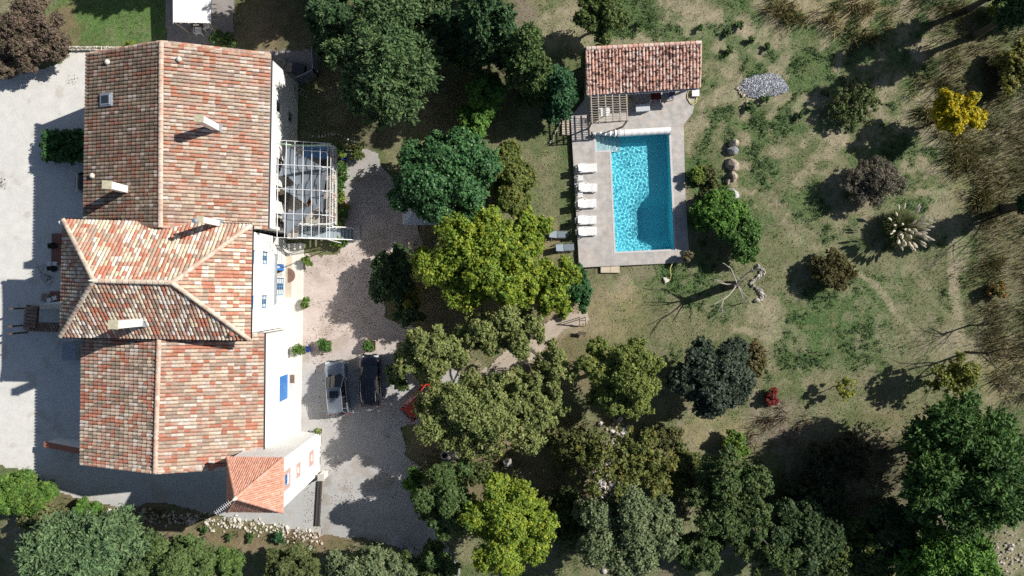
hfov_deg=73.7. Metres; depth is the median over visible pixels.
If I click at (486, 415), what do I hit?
olive tree
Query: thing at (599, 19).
green tree
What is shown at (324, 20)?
conifer tree
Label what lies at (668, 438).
shrub
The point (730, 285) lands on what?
dead tree
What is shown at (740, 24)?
weed clump
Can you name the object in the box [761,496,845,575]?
evergreen tree
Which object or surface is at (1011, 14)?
cypress tree
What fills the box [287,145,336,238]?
raised terrace
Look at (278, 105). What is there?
window
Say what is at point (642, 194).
swimming pool
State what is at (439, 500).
evergreen tree
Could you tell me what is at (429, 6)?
conifer tree
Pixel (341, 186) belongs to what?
potted plant
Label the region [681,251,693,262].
potted plant
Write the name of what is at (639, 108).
storage box
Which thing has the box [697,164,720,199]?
shrub
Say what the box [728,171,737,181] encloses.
boulder
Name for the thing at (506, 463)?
stone plinth
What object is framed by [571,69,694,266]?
pool terrace
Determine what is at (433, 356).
olive tree
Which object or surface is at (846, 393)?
sapling
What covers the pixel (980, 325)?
bare tree
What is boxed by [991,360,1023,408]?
tall grass
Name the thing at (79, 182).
bench
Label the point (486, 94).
shrub
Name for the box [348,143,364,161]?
shrub
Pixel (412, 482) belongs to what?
shrub
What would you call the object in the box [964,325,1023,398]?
bare tree
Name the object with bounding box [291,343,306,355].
potted plant
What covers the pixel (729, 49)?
weed clump
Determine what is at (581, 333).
trellis
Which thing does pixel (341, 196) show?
potted plant
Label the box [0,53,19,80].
smoke bush
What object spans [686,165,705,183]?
shrub
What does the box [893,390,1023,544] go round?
deciduous tree
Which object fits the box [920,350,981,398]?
sapling
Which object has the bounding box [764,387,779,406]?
shrub
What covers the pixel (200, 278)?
hip roofed house
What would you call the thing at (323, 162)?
garden chair
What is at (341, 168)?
potted plant
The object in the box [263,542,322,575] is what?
olive tree
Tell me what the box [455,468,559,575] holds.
ash tree
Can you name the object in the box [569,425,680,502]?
sparse tree
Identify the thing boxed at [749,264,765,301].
rubble
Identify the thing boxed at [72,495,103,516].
shrub
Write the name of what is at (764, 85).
gravel
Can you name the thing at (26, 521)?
shrub
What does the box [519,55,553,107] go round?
conifer tree
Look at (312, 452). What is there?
window
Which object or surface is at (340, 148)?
potted plant
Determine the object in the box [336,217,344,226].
potted plant
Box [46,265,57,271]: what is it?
potted plant
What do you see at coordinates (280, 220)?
glazed door
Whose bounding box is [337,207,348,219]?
potted plant
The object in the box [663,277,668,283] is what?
flat stone
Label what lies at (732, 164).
boulder
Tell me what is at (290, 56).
gravel patio
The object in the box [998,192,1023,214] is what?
conifer tree
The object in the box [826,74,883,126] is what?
sparse shrub
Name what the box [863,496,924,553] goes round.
evergreen tree
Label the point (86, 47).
dry stone wall
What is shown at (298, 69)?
patio box
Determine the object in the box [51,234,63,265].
tiled step
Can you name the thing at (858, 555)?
evergreen tree
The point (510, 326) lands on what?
olive tree
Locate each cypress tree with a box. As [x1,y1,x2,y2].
[964,0,1005,13]
[970,0,1023,39]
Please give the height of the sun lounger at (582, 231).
0.857 m
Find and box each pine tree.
[886,523,1006,575]
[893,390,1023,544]
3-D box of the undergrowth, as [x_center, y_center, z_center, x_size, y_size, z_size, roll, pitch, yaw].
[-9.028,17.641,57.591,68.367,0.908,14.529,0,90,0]
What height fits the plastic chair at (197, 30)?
0.857 m
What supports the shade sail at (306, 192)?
attached to the metal pergola at (302, 189)
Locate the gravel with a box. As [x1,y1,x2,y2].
[738,73,788,97]
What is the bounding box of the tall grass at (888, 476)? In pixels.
[771,410,907,516]
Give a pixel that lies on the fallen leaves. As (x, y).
(355, 367)
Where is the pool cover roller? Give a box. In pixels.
[592,127,671,137]
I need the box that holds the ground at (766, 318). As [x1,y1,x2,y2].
[0,0,1023,575]
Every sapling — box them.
[835,377,856,402]
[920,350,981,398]
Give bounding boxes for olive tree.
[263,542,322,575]
[320,542,417,575]
[392,324,470,385]
[410,364,570,462]
[444,304,579,394]
[569,481,685,575]
[572,333,666,420]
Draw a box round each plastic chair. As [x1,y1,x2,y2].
[193,24,203,35]
[203,23,211,30]
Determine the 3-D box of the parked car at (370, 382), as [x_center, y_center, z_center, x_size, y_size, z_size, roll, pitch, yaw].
[-11.904,7.744,57.088,2.220,1.774,4.362,-3,90,0]
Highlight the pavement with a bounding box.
[274,243,303,431]
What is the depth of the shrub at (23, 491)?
55.31 m
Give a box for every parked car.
[321,359,350,415]
[355,354,382,406]
[399,383,430,422]
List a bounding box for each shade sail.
[278,146,325,175]
[278,166,326,212]
[281,202,322,235]
[282,177,320,203]
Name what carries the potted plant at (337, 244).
on the ground at (766, 318)
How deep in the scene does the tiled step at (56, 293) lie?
57.84 m
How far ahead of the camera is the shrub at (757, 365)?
56.55 m
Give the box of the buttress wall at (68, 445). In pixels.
[43,438,80,453]
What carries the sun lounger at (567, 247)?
on the ground at (766, 318)
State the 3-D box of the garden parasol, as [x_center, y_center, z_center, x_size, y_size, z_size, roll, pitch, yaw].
[-7.378,-6.689,56.525,3.100,2.950,3.100,0,90,0]
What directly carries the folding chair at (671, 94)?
on the pool terrace at (675, 114)
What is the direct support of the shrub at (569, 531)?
on the ground at (766, 318)
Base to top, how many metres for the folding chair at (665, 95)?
0.897 m
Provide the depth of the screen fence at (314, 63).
57.00 m
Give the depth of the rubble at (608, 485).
57.77 m
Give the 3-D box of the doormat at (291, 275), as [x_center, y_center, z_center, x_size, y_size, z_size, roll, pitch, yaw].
[-18.696,-1.061,57.869,0.617,0.018,1.240,0,90,0]
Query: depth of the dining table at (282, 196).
54.54 m
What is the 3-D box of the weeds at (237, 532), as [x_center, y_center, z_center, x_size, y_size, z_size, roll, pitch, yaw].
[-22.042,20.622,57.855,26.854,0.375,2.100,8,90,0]
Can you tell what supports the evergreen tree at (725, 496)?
on the ground at (766, 318)
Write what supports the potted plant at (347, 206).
on the gravel courtyard
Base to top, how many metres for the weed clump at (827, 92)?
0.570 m
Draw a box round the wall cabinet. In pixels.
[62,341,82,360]
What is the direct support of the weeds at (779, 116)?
on the ground at (766, 318)
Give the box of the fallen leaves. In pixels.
[304,223,427,528]
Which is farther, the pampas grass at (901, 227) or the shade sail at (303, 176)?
the pampas grass at (901, 227)
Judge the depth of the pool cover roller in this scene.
57.05 m
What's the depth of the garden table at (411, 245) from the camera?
57.26 m
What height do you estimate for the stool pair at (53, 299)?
0.420 m
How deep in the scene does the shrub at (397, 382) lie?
55.69 m
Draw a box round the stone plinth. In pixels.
[503,458,511,466]
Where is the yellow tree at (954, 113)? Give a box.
[929,87,989,136]
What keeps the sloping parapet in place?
on the pavement
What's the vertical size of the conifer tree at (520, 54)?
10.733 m
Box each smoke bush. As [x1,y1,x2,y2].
[0,0,72,74]
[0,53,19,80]
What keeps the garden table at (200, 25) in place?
on the gravel patio at (224, 13)
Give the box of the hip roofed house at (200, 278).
[58,215,285,340]
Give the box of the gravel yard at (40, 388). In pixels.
[0,50,322,532]
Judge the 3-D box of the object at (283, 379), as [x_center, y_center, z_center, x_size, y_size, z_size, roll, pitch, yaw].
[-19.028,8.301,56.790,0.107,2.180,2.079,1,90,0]
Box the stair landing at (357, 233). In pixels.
[353,225,360,241]
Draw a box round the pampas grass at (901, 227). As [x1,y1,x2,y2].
[878,203,934,251]
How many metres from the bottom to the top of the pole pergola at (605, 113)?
2.413 m
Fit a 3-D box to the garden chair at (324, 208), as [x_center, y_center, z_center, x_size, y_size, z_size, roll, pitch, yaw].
[-15.244,-6.193,54.859,0.715,0.857,0.630,5,90,0]
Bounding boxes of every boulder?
[725,158,739,170]
[727,147,738,154]
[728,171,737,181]
[729,139,738,146]
[729,188,738,198]
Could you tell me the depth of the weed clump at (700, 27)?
57.28 m
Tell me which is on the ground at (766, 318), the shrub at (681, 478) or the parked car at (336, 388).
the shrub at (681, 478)
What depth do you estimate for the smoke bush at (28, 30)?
55.17 m
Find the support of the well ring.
on the ground at (766, 318)
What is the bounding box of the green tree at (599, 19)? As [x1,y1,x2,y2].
[570,0,631,45]
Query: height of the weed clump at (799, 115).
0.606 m
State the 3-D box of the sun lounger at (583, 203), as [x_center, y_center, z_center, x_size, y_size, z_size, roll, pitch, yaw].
[6.213,-7.095,57.271,1.835,0.857,0.790,-2,90,0]
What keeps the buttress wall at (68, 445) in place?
on the ground at (766, 318)
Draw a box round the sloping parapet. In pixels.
[281,246,292,254]
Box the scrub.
[892,0,1023,388]
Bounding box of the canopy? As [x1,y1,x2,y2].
[173,0,216,32]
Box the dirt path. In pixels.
[462,312,588,390]
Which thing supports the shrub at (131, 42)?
on the ground at (766, 318)
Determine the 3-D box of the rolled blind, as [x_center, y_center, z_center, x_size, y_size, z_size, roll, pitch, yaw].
[-16.278,-11.201,53.374,3.897,0.433,0.120,1,90,0]
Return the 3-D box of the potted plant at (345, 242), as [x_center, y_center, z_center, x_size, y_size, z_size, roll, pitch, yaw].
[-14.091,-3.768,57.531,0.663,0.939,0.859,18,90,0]
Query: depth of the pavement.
57.89 m
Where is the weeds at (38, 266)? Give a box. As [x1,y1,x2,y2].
[0,75,77,482]
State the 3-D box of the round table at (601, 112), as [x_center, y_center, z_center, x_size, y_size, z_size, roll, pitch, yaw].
[7.693,-14.798,57.336,1.000,0.733,0.980,0,90,0]
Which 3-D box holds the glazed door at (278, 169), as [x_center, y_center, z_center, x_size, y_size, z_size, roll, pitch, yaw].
[-18.488,-9.566,54.145,0.088,2.190,1.261,0,90,0]
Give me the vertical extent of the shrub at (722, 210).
3.209 m
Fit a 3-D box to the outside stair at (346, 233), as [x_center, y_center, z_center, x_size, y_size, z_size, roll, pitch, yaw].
[-15.462,-4.538,56.188,4.378,3.866,1.066,0,90,0]
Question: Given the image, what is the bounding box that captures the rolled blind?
[279,143,326,145]
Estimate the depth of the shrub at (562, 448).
55.10 m
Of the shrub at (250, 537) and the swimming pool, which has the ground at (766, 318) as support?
the shrub at (250, 537)
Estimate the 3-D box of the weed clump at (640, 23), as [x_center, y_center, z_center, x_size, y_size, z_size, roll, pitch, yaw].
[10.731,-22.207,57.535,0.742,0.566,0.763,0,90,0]
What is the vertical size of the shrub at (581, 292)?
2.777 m
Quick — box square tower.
[215,432,318,513]
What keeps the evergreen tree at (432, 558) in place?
on the ground at (766, 318)
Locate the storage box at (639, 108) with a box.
[635,104,649,112]
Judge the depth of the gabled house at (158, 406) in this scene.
50.50 m
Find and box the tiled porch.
[7,302,61,334]
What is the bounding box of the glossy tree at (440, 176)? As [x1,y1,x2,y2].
[385,125,504,224]
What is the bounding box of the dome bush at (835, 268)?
[810,247,858,291]
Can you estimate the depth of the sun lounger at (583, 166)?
57.37 m
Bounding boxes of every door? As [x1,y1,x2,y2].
[275,213,282,227]
[276,158,283,176]
[276,186,281,201]
[277,264,283,270]
[277,278,283,294]
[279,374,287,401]
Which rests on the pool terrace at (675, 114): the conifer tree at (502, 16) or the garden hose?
the garden hose
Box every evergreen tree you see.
[111,528,172,575]
[142,532,218,575]
[201,545,246,575]
[399,538,461,575]
[411,457,475,541]
[672,530,726,573]
[683,444,802,575]
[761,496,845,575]
[814,516,898,575]
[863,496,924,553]
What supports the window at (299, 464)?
in the square tower
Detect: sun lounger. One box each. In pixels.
[548,230,567,238]
[554,243,573,252]
[575,163,597,172]
[575,182,596,191]
[575,199,596,208]
[575,215,595,224]
[575,226,596,235]
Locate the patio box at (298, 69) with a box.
[291,63,305,74]
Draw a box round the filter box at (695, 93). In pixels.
[692,90,698,96]
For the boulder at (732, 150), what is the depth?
57.26 m
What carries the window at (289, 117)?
in the gabled house at (179, 134)
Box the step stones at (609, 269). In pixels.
[600,266,618,272]
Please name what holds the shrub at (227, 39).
on the ground at (766, 318)
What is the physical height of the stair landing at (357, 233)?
0.100 m
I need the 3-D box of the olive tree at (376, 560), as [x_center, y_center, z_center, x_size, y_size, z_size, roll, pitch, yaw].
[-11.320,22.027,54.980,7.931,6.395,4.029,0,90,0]
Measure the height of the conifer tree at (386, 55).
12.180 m
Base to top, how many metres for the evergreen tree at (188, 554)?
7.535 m
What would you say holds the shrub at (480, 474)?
on the ground at (766, 318)
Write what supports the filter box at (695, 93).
on the pool terrace at (675, 114)
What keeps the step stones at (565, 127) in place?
on the ground at (766, 318)
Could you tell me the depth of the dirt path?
57.97 m
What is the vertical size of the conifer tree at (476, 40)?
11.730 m
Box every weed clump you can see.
[635,20,643,27]
[697,23,703,30]
[723,24,731,36]
[726,45,733,55]
[736,20,743,29]
[744,100,752,113]
[748,35,754,43]
[761,95,769,103]
[764,42,770,50]
[795,109,804,119]
[820,88,829,97]
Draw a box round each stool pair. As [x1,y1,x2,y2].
[46,262,58,265]
[46,295,56,302]
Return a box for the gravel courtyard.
[301,149,462,575]
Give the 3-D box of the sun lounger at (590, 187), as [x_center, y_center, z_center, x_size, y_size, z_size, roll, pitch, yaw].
[6.278,-8.438,57.271,1.835,0.857,0.790,1,90,0]
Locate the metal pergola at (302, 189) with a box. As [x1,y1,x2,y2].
[274,140,340,242]
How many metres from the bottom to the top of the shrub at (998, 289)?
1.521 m
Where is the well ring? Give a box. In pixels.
[440,450,448,459]
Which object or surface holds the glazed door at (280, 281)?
in the hip roofed house at (200, 278)
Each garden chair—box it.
[318,207,326,214]
[319,160,326,165]
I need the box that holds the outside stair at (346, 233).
[297,224,353,240]
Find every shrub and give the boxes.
[0,468,61,516]
[16,505,70,532]
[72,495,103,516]
[122,40,135,46]
[200,526,208,535]
[209,29,237,47]
[225,532,232,541]
[247,532,253,543]
[271,531,284,544]
[300,296,309,308]
[301,255,312,266]
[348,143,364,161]
[368,242,427,328]
[384,351,409,391]
[401,285,421,308]
[401,466,425,499]
[453,457,492,486]
[454,69,506,138]
[491,138,537,218]
[542,484,588,550]
[543,425,600,467]
[566,262,593,314]
[651,422,684,451]
[662,442,703,497]
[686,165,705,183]
[688,186,751,240]
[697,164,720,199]
[722,215,763,264]
[722,428,751,459]
[746,337,768,378]
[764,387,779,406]
[779,463,851,524]
[804,431,875,480]
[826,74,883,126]
[985,0,1023,31]
[985,280,1007,298]
[989,36,1023,96]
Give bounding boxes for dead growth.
[739,402,813,456]
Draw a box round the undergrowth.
[4,412,796,575]
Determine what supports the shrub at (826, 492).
on the ground at (766, 318)
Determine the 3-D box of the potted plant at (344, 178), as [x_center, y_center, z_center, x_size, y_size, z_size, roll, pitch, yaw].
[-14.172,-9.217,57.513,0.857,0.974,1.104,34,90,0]
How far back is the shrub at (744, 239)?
55.33 m
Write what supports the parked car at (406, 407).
on the gravel courtyard
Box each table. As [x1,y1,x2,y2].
[191,23,205,29]
[275,59,285,67]
[280,185,286,203]
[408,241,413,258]
[599,105,609,116]
[648,92,660,102]
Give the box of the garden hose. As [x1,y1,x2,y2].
[687,91,696,104]
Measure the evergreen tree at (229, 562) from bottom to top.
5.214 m
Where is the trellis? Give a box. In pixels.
[578,317,585,335]
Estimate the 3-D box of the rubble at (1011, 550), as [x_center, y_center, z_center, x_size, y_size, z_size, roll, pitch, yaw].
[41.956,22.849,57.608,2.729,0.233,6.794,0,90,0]
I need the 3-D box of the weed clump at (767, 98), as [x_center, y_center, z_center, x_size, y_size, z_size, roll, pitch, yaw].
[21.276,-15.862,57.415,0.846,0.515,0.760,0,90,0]
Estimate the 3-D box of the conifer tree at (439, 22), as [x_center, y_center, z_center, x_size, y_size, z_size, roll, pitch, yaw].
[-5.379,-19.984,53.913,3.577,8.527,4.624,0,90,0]
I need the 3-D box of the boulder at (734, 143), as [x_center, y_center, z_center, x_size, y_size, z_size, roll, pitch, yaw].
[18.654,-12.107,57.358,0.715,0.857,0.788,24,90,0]
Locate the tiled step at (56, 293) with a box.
[50,291,60,301]
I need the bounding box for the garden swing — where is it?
[298,146,331,162]
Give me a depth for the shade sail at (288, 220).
53.62 m
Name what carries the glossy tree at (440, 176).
on the ground at (766, 318)
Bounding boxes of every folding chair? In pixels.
[662,92,669,101]
[668,91,675,100]
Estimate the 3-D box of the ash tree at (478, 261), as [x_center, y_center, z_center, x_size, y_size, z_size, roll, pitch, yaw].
[-1.373,-1.936,53.570,13.398,9.220,8.942,0,90,0]
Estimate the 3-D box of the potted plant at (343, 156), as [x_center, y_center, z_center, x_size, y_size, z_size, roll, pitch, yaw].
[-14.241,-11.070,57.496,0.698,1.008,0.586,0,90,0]
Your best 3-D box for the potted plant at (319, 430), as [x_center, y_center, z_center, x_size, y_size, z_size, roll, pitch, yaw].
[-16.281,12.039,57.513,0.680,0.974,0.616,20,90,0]
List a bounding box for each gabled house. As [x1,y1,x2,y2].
[79,330,288,473]
[83,40,297,233]
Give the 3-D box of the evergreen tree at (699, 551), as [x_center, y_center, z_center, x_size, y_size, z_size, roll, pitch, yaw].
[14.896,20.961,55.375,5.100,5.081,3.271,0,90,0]
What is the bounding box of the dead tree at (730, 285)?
[710,263,759,315]
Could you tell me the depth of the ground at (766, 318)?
57.76 m
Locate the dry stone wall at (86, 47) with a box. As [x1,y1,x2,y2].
[69,46,121,50]
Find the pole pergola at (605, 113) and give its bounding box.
[588,94,628,128]
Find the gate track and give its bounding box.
[315,481,321,525]
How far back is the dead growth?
57.47 m
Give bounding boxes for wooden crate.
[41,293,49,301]
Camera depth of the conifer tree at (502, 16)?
49.95 m
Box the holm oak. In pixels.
[663,335,757,420]
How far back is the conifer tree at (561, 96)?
54.32 m
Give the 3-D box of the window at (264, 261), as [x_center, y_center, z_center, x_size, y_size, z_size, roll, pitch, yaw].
[-19.272,-2.343,53.285,0.288,1.430,1.121,0,90,0]
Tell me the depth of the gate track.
57.84 m
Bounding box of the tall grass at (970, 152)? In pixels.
[907,63,1006,224]
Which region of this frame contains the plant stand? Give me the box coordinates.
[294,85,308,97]
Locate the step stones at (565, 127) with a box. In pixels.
[562,118,569,134]
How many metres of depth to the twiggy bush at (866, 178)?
55.66 m
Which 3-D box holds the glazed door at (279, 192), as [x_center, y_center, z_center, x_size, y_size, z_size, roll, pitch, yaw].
[-18.527,-7.425,54.145,0.087,2.190,1.198,0,90,0]
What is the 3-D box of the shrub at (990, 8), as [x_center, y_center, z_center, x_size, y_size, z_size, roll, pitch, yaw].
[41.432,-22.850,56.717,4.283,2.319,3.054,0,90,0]
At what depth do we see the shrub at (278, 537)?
57.35 m
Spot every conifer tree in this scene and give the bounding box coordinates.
[11,503,150,575]
[303,0,357,67]
[319,0,447,130]
[339,0,347,5]
[412,0,454,30]
[424,6,459,64]
[452,0,506,72]
[489,0,518,70]
[500,21,547,108]
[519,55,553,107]
[539,63,580,124]
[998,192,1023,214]
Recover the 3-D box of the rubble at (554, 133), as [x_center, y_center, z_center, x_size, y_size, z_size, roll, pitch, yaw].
[4.123,-14.163,57.871,0.371,0.202,4.246,26,90,0]
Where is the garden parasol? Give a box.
[402,208,437,224]
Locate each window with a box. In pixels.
[262,251,269,264]
[262,294,268,308]
[276,102,282,115]
[284,467,290,491]
[288,113,293,125]
[296,461,300,478]
[309,449,313,466]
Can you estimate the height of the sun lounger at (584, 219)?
0.857 m
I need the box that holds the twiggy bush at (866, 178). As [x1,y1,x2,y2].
[839,154,910,208]
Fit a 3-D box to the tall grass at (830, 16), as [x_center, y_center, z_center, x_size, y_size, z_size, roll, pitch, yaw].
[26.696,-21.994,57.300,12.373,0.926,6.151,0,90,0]
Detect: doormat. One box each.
[288,268,294,282]
[290,375,294,382]
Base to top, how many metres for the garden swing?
1.637 m
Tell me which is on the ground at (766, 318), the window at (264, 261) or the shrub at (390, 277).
the shrub at (390, 277)
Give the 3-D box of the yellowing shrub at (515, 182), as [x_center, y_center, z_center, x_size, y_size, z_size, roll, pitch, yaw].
[-0.005,-8.707,55.857,4.190,4.620,6.519,0,90,0]
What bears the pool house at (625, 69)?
on the pool terrace at (675, 114)
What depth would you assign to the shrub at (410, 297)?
55.35 m
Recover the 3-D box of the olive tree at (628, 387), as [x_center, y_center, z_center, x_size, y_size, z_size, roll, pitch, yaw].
[8.234,6.868,54.210,7.318,7.860,6.704,0,90,0]
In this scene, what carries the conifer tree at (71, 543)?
on the ground at (766, 318)
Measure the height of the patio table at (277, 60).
0.710 m
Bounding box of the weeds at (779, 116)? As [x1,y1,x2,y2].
[571,0,965,382]
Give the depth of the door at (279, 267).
56.97 m
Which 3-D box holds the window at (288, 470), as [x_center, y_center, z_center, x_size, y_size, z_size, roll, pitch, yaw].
[-16.491,13.962,49.825,0.213,1.400,1.420,0,90,0]
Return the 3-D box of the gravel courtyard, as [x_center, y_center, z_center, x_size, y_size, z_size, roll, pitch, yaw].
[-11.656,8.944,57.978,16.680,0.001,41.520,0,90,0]
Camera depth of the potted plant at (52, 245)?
57.25 m
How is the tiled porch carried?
on the gravel yard at (40, 388)
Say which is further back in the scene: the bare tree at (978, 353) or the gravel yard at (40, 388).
the gravel yard at (40, 388)
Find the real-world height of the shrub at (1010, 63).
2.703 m
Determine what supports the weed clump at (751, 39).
on the ground at (766, 318)
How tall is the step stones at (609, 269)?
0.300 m
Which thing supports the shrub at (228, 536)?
on the ground at (766, 318)
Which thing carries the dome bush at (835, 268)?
on the ground at (766, 318)
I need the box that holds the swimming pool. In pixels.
[594,134,675,253]
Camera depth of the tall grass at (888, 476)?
57.51 m
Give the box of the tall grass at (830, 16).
[760,0,903,53]
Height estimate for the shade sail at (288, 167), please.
0.355 m
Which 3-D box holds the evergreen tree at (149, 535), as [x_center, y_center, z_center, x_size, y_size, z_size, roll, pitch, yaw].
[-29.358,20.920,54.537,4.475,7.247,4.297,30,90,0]
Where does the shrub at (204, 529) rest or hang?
on the ground at (766, 318)
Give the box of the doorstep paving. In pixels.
[285,256,291,296]
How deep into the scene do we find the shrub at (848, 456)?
55.75 m
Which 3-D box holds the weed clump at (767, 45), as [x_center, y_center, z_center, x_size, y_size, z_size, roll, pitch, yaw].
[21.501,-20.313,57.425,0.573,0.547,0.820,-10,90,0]
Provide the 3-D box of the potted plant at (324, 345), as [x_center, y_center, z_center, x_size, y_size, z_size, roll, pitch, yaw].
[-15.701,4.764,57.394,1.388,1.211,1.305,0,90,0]
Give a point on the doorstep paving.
(288, 264)
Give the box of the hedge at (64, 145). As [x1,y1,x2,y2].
[38,127,85,165]
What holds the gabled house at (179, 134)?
on the ground at (766, 318)
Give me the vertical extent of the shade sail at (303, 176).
0.280 m
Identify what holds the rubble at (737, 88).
on the ground at (766, 318)
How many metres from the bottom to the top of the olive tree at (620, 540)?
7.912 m
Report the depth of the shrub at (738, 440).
56.28 m
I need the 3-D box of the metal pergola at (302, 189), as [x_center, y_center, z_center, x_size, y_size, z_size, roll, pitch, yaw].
[-16.199,-7.618,55.436,4.437,5.128,7.743,0,90,0]
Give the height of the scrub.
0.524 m
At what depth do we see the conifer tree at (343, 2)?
55.30 m
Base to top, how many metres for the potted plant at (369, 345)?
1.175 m
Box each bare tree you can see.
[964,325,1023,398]
[969,305,1020,362]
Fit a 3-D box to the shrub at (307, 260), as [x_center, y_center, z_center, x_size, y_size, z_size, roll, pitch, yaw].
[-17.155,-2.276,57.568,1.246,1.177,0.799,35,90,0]
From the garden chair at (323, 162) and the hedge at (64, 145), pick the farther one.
the hedge at (64, 145)
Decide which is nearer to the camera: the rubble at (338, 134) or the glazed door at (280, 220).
the glazed door at (280, 220)
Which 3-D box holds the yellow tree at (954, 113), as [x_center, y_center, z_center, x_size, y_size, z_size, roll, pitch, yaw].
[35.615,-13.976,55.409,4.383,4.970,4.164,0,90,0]
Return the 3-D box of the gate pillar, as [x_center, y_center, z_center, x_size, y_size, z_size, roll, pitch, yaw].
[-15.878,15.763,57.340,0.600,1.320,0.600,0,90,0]
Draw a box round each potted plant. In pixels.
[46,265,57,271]
[47,242,57,249]
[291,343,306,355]
[314,428,323,434]
[317,337,332,351]
[330,235,343,249]
[335,144,344,153]
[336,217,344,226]
[337,160,349,173]
[337,173,349,182]
[337,181,345,191]
[337,192,346,202]
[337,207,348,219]
[338,153,346,159]
[338,201,345,206]
[341,240,348,247]
[344,203,350,210]
[362,339,376,351]
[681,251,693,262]
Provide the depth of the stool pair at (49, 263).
57.42 m
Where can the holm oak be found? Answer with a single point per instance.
(708, 381)
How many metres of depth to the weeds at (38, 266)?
57.94 m
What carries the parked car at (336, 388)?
on the gravel courtyard
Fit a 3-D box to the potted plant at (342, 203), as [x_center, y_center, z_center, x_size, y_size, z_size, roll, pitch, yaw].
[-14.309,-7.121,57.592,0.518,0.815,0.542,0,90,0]
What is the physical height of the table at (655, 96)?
0.713 m
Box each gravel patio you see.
[165,0,233,43]
[261,49,312,85]
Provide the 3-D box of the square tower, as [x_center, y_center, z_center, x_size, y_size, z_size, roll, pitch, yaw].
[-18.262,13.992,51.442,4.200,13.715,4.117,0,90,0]
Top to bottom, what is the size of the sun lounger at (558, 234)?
0.842 m
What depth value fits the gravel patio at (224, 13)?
57.98 m
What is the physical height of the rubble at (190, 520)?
0.271 m
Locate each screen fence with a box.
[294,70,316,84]
[311,46,318,76]
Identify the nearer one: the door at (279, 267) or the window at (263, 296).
the window at (263, 296)
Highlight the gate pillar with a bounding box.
[317,471,327,480]
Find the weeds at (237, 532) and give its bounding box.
[102,504,409,550]
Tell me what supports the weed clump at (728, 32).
on the ground at (766, 318)
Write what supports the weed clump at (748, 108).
on the ground at (766, 318)
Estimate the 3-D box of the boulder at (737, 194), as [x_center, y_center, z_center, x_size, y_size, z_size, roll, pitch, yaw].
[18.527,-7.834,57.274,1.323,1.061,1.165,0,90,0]
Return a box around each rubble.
[106,503,322,544]
[308,133,354,142]
[549,122,560,142]
[597,414,629,573]
[736,84,747,101]
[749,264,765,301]
[995,531,1023,573]
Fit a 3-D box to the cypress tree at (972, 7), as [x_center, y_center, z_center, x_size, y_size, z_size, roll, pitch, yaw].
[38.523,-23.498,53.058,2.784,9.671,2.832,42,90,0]
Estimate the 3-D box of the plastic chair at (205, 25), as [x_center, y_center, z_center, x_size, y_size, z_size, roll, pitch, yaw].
[-25.788,-22.139,57.579,0.715,0.857,0.630,-25,90,0]
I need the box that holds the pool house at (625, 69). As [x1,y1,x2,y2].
[585,41,701,96]
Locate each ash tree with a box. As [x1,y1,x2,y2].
[408,204,581,320]
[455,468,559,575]
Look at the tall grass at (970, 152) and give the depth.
57.43 m
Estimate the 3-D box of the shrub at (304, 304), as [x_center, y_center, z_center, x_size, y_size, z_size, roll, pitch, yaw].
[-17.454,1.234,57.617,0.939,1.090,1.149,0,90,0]
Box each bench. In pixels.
[76,172,84,192]
[281,61,291,72]
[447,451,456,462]
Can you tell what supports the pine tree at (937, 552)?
on the ground at (766, 318)
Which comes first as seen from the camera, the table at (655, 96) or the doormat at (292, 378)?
the table at (655, 96)
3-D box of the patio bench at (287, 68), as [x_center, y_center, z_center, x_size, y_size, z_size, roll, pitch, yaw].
[-19.007,-18.637,57.770,1.000,0.460,0.800,8,90,0]

